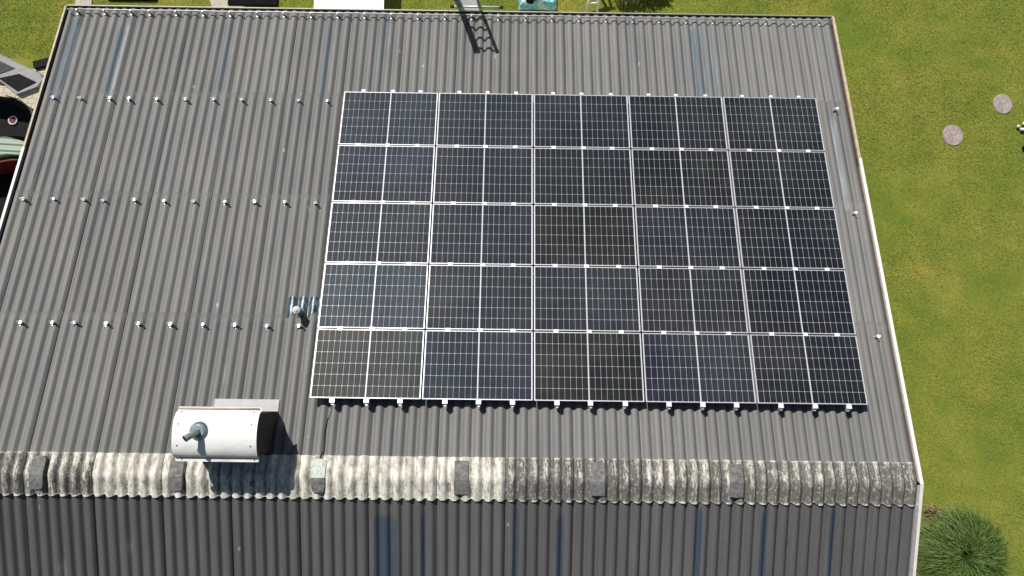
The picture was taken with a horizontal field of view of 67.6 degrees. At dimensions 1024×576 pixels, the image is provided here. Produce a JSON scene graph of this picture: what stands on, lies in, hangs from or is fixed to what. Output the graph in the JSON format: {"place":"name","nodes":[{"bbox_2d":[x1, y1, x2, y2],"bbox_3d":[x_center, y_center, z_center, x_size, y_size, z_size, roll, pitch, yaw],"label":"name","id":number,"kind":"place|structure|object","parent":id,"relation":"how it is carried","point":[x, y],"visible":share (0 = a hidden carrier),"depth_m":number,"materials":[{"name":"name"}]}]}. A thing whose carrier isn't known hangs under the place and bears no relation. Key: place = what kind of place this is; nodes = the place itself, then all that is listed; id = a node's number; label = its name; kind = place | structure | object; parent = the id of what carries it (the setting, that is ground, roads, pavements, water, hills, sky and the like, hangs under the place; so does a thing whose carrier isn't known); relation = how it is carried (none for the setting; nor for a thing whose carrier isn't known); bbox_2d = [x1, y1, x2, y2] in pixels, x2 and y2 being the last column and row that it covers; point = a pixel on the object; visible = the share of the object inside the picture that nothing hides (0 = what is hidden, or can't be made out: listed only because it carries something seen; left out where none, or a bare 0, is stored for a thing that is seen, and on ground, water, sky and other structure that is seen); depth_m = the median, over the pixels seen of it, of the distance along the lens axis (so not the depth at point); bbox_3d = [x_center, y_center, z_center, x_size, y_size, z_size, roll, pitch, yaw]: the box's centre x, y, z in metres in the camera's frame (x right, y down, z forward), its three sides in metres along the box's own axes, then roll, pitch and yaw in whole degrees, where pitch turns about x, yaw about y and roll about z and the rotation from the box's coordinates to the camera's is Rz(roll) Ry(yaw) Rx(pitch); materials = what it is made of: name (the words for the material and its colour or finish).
{"place":"outdoors","nodes":[
{"label":"outdoors","id":0,"kind":"place"},
{"bbox_2d":[0,54,43,219],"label":"tractor","id":1,"kind":"object","parent":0,"point":[21,81],"visible":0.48,"depth_m":16.20,"materials":[{"name":"paint"}]},
{"bbox_2d":[0,67,45,108],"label":"paved yard","id":2,"kind":"structure","parent":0,"point":[29,101],"depth_m":18.15,"materials":[{"name":"beige stone"}]},
{"bbox_2d":[75,0,91,4],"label":"path","id":3,"kind":"structure","parent":0,"point":[83,2],"depth_m":18.44,"materials":[{"name":"stone"}]},
{"bbox_2d":[210,0,243,6],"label":"path","id":4,"kind":"structure","parent":0,"point":[219,3],"depth_m":18.45,"materials":[{"name":"stone"}]},
{"bbox_2d":[0,0,1023,575],"bbox_3d":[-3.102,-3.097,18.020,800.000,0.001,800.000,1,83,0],"label":"lawn","id":5,"kind":"structure","parent":0,"point":[924,204],"depth_m":17.98,"materials":[{"name":"green plant"}]},
{"bbox_2d":[32,57,48,69],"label":"kerb","id":6,"kind":"structure","parent":5,"relation":"on","point":[40,63],"depth_m":18.18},
{"bbox_2d":[120,0,156,0],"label":"black mat","id":7,"kind":"object","parent":5,"relation":"on","point":[138,0],"visible":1,"depth_m":18.45,"materials":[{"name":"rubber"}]},
{"bbox_2d":[228,0,277,5],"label":"black mat","id":8,"kind":"object","parent":5,"relation":"on","point":[254,2],"visible":1,"depth_m":18.42,"materials":[{"name":"rubber"}]},
{"bbox_2d":[314,0,383,8],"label":"white table","id":9,"kind":"object","parent":5,"relation":"on","point":[358,4],"depth_m":17.72,"materials":[{"name":"paint"}]},
{"bbox_2d":[0,5,923,575],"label":"farm building","id":10,"kind":"structure","parent":5,"relation":"on","point":[156,445],"depth_m":12.19,"materials":[{"name":"grey metal"}]},
{"bbox_2d":[319,405,332,458],"bbox_3d":[-2.893,2.243,11.824,0.063,0.277,0.892,7,83,1],"label":"cable","id":11,"kind":"object","parent":10,"relation":"attached to","point":[324,433],"visible":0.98,"depth_m":11.85,"materials":[{"name":"black rubber"}]},
{"bbox_2d":[329,90,365,404],"bbox_3d":[-2.752,-0.894,13.037,0.099,0.207,5.898,1,68,0],"label":"mounting rail","id":12,"kind":"object","parent":10,"relation":"attached to","point":[332,401],"visible":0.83,"depth_m":12.72,"materials":[{"name":"silver metal"}]},
{"bbox_2d":[363,90,394,405],"bbox_3d":[-2.228,-0.887,13.040,0.100,0.207,5.898,1,68,0],"label":"mounting rail","id":13,"kind":"object","parent":10,"relation":"attached to","point":[366,402],"visible":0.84,"depth_m":12.31,"materials":[{"name":"silver metal"}]},
{"bbox_2d":[310,329,423,399],"bbox_3d":[-2.276,1.197,12.100,1.716,0.036,1.128,1,68,0],"label":"solar panel","id":14,"kind":"object","parent":13,"relation":"on","point":[363,364],"visible":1,"depth_m":12.08,"materials":[{"name":"black glass"}]},
{"bbox_2d":[318,263,427,328],"bbox_3d":[-2.264,0.130,12.540,1.716,0.036,1.128,1,68,0],"label":"solar panel","id":15,"kind":"object","parent":13,"relation":"attached to","point":[375,296],"visible":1,"depth_m":12.52,"materials":[{"name":"black glass"}]},
{"bbox_2d":[325,202,431,263],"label":"solar panel","id":16,"kind":"object","parent":13,"relation":"attached to","point":[390,233],"visible":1,"depth_m":12.96,"materials":[{"name":"black glass"}]},
{"bbox_2d":[332,145,434,202],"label":"solar panel","id":17,"kind":"object","parent":13,"relation":"attached to","point":[390,174],"visible":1,"depth_m":13.40,"materials":[{"name":"black glass"}]},
{"bbox_2d":[339,92,437,145],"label":"solar panel","id":18,"kind":"object","parent":13,"relation":"attached to","point":[390,118],"visible":1,"depth_m":13.84,"materials":[{"name":"black glass"}]},
{"bbox_2d":[397,90,421,405],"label":"mounting rail","id":19,"kind":"object","parent":10,"relation":"attached to","point":[399,401],"visible":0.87,"depth_m":12.31,"materials":[{"name":"silver metal"}]},
{"bbox_2d":[442,91,460,406],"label":"mounting rail","id":20,"kind":"object","parent":10,"relation":"attached to","point":[444,402],"visible":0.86,"depth_m":12.31,"materials":[{"name":"silver metal"}]},
{"bbox_2d":[476,91,489,406],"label":"mounting rail","id":21,"kind":"object","parent":10,"relation":"attached to","point":[478,402],"visible":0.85,"depth_m":12.74,"materials":[{"name":"silver metal"}]},
{"bbox_2d":[422,330,531,400],"bbox_3d":[-0.534,1.220,12.107,1.716,0.036,1.128,1,68,0],"label":"solar panel","id":22,"kind":"object","parent":21,"relation":"attached to","point":[475,365],"visible":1,"depth_m":12.09,"materials":[{"name":"black glass"}]},
{"bbox_2d":[426,265,532,330],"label":"solar panel","id":23,"kind":"object","parent":21,"relation":"attached to","point":[468,297],"visible":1,"depth_m":12.53,"materials":[{"name":"black glass"}]},
{"bbox_2d":[430,204,532,265],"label":"solar panel","id":24,"kind":"object","parent":21,"relation":"attached to","point":[471,234],"visible":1,"depth_m":12.97,"materials":[{"name":"black glass"}]},
{"bbox_2d":[433,147,532,204],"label":"solar panel","id":25,"kind":"object","parent":21,"relation":"attached to","point":[480,175],"visible":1,"depth_m":13.41,"materials":[{"name":"black glass"}]},
{"bbox_2d":[436,93,532,147],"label":"solar panel","id":26,"kind":"object","parent":21,"relation":"attached to","point":[481,120],"visible":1,"depth_m":13.85,"materials":[{"name":"black glass"}]},
{"bbox_2d":[510,92,517,407],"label":"mounting rail","id":27,"kind":"object","parent":10,"relation":"attached to","point":[512,403],"visible":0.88,"depth_m":12.74,"materials":[{"name":"silver metal"}]},
{"bbox_2d":[551,92,559,407],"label":"mounting rail","id":28,"kind":"object","parent":10,"relation":"attached to","point":[556,403],"visible":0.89,"depth_m":12.53,"materials":[{"name":"silver metal"}]},
{"bbox_2d":[580,93,592,408],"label":"mounting rail","id":29,"kind":"object","parent":10,"relation":"attached to","point":[590,404],"visible":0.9,"depth_m":12.74,"materials":[{"name":"silver metal"}]},
{"bbox_2d":[534,94,629,148],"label":"solar panel","id":30,"kind":"object","parent":29,"relation":"on","point":[587,121],"visible":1,"depth_m":13.85,"materials":[{"name":"black glass"}]},
{"bbox_2d":[534,148,632,205],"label":"solar panel","id":31,"kind":"object","parent":29,"relation":"attached to","point":[576,176],"visible":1,"depth_m":13.41,"materials":[{"name":"black glass"}]},
{"bbox_2d":[534,205,636,266],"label":"solar panel","id":32,"kind":"object","parent":29,"relation":"attached to","point":[601,236],"visible":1,"depth_m":12.97,"materials":[{"name":"black glass"}]},
{"bbox_2d":[534,266,640,331],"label":"solar panel","id":33,"kind":"object","parent":29,"relation":"attached to","point":[598,299],"visible":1,"depth_m":12.53,"materials":[{"name":"black glass"}]},
{"bbox_2d":[534,332,643,401],"bbox_3d":[1.208,1.244,12.117,1.716,0.036,1.128,1,68,0],"label":"solar panel","id":34,"kind":"object","parent":29,"relation":"attached to","point":[586,367],"visible":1,"depth_m":12.10,"materials":[{"name":"black glass"}]},
{"bbox_2d":[609,93,627,408],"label":"mounting rail","id":35,"kind":"object","parent":10,"relation":"attached to","point":[625,404],"visible":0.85,"depth_m":12.32,"materials":[{"name":"silver metal"}]},
{"bbox_2d":[646,94,671,409],"bbox_3d":[2.472,-0.825,13.059,0.096,0.207,5.898,1,68,0],"label":"mounting rail","id":36,"kind":"object","parent":10,"relation":"attached to","point":[668,405],"visible":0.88,"depth_m":12.75,"materials":[{"name":"silver metal"}]},
{"bbox_2d":[674,94,705,409],"bbox_3d":[2.999,-0.818,13.062,0.095,0.207,5.898,1,68,0],"label":"mounting rail","id":37,"kind":"object","parent":10,"relation":"attached to","point":[702,405],"visible":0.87,"depth_m":12.33,"materials":[{"name":"silver metal"}]},
{"bbox_2d":[628,96,727,149],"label":"solar panel","id":38,"kind":"object","parent":37,"relation":"on","point":[675,123],"visible":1,"depth_m":13.86,"materials":[{"name":"black glass"}]},
{"bbox_2d":[631,149,733,206],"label":"solar panel","id":39,"kind":"object","parent":37,"relation":"attached to","point":[678,178],"visible":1,"depth_m":13.42,"materials":[{"name":"black glass"}]},
{"bbox_2d":[635,206,740,267],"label":"solar panel","id":40,"kind":"object","parent":37,"relation":"attached to","point":[694,237],"visible":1,"depth_m":12.98,"materials":[{"name":"black glass"}]},
{"bbox_2d":[638,268,747,333],"bbox_3d":[2.962,0.200,12.563,1.716,0.035,1.128,1,68,0],"label":"solar panel","id":41,"kind":"object","parent":37,"relation":"on","point":[683,300],"visible":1,"depth_m":12.54,"materials":[{"name":"black glass"}]},
{"bbox_2d":[642,333,755,403],"bbox_3d":[2.950,1.267,12.125,1.716,0.036,1.128,1,68,0],"label":"solar panel","id":42,"kind":"object","parent":37,"relation":"attached to","point":[699,368],"visible":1,"depth_m":12.11,"materials":[{"name":"black glass"}]},
{"bbox_2d":[703,94,738,409],"bbox_3d":[3.521,-0.811,13.064,0.104,0.207,5.898,1,68,0],"label":"mounting rail","id":43,"kind":"object","parent":10,"relation":"attached to","point":[736,406],"visible":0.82,"depth_m":12.75,"materials":[{"name":"silver metal"}]},
{"bbox_2d":[740,95,783,410],"bbox_3d":[4.213,-0.802,13.067,0.093,0.207,5.898,1,68,0],"label":"mounting rail","id":44,"kind":"object","parent":10,"relation":"attached to","point":[780,406],"visible":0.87,"depth_m":12.33,"materials":[{"name":"silver metal"}]},
{"bbox_2d":[768,95,817,410],"bbox_3d":[4.746,-0.795,13.069,0.095,0.207,5.898,1,68,0],"label":"mounting rail","id":45,"kind":"object","parent":10,"relation":"attached to","point":[814,407],"visible":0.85,"depth_m":12.76,"materials":[{"name":"silver metal"}]},
{"bbox_2d":[723,97,824,151],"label":"solar panel","id":46,"kind":"object","parent":45,"relation":"on","point":[769,124],"visible":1,"depth_m":13.87,"materials":[{"name":"black glass"}]},
{"bbox_2d":[729,151,834,208],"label":"solar panel","id":47,"kind":"object","parent":45,"relation":"on","point":[771,179],"visible":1,"depth_m":13.43,"materials":[{"name":"black glass"}]},
{"bbox_2d":[735,208,844,269],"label":"solar panel","id":48,"kind":"object","parent":45,"relation":"attached to","point":[776,238],"visible":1,"depth_m":12.99,"materials":[{"name":"black glass"}]},
{"bbox_2d":[742,269,855,334],"bbox_3d":[4.704,0.222,12.570,1.716,0.036,1.128,1,68,0],"label":"solar panel","id":49,"kind":"object","parent":45,"relation":"on","point":[813,302],"visible":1,"depth_m":12.55,"materials":[{"name":"black glass"}]},
{"bbox_2d":[750,335,867,404],"bbox_3d":[4.691,1.289,12.131,1.716,0.036,1.128,1,68,0],"label":"solar panel","id":50,"kind":"object","parent":45,"relation":"on","point":[810,369],"visible":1,"depth_m":12.11,"materials":[{"name":"black glass"}]},
{"bbox_2d":[796,96,851,411],"bbox_3d":[5.266,-0.788,13.071,0.094,0.207,5.898,1,68,0],"label":"mounting rail","id":51,"kind":"object","parent":10,"relation":"attached to","point":[848,407],"visible":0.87,"depth_m":12.33,"materials":[{"name":"silver metal"}]},
{"bbox_2d":[450,0,502,10],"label":"ladder","id":52,"kind":"object","parent":5,"relation":"on","point":[474,5],"visible":0.47,"depth_m":14.90,"materials":[{"name":"metal"}]},
{"bbox_2d":[519,0,556,9],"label":"paddling pool","id":53,"kind":"structure","parent":5,"relation":"on","point":[537,4],"depth_m":18.37,"materials":[{"name":"blue plastic"}]},
{"bbox_2d":[584,0,599,11],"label":"trestle","id":54,"kind":"object","parent":5,"relation":"on","point":[589,2],"visible":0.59,"depth_m":18.32,"materials":[{"name":"white paint"}]},
{"bbox_2d":[613,0,632,9],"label":"weed","id":55,"kind":"object","parent":5,"relation":"on","point":[624,1],"visible":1,"depth_m":18.36,"materials":[{"name":"green plant"}]},
{"bbox_2d":[632,0,652,7],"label":"weed","id":56,"kind":"object","parent":5,"relation":"on","point":[641,2],"visible":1,"depth_m":18.37,"materials":[{"name":"green plant"}]},
{"bbox_2d":[922,503,943,524],"bbox_3d":[9.291,4.947,16.850,0.517,0.389,0.532,-42,85,-5],"label":"dry tuft","id":57,"kind":"object","parent":5,"relation":"on","point":[929,510],"visible":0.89,"depth_m":16.84,"materials":[{"name":"brown plant"}]},
{"bbox_2d":[942,125,962,145],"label":"stone slab","id":58,"kind":"structure","parent":5,"relation":"on","point":[952,134],"depth_m":18.14,"materials":[{"name":"grey stone"}]},
{"bbox_2d":[916,496,1013,575],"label":"ornamental grass","id":59,"kind":"object","parent":5,"relation":"on","point":[955,543],"depth_m":16.46,"materials":[{"name":"green plant"}]},
{"bbox_2d":[993,94,1012,114],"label":"stone slab","id":60,"kind":"structure","parent":5,"relation":"on","point":[1002,104],"depth_m":18.25,"materials":[{"name":"grey stone"}]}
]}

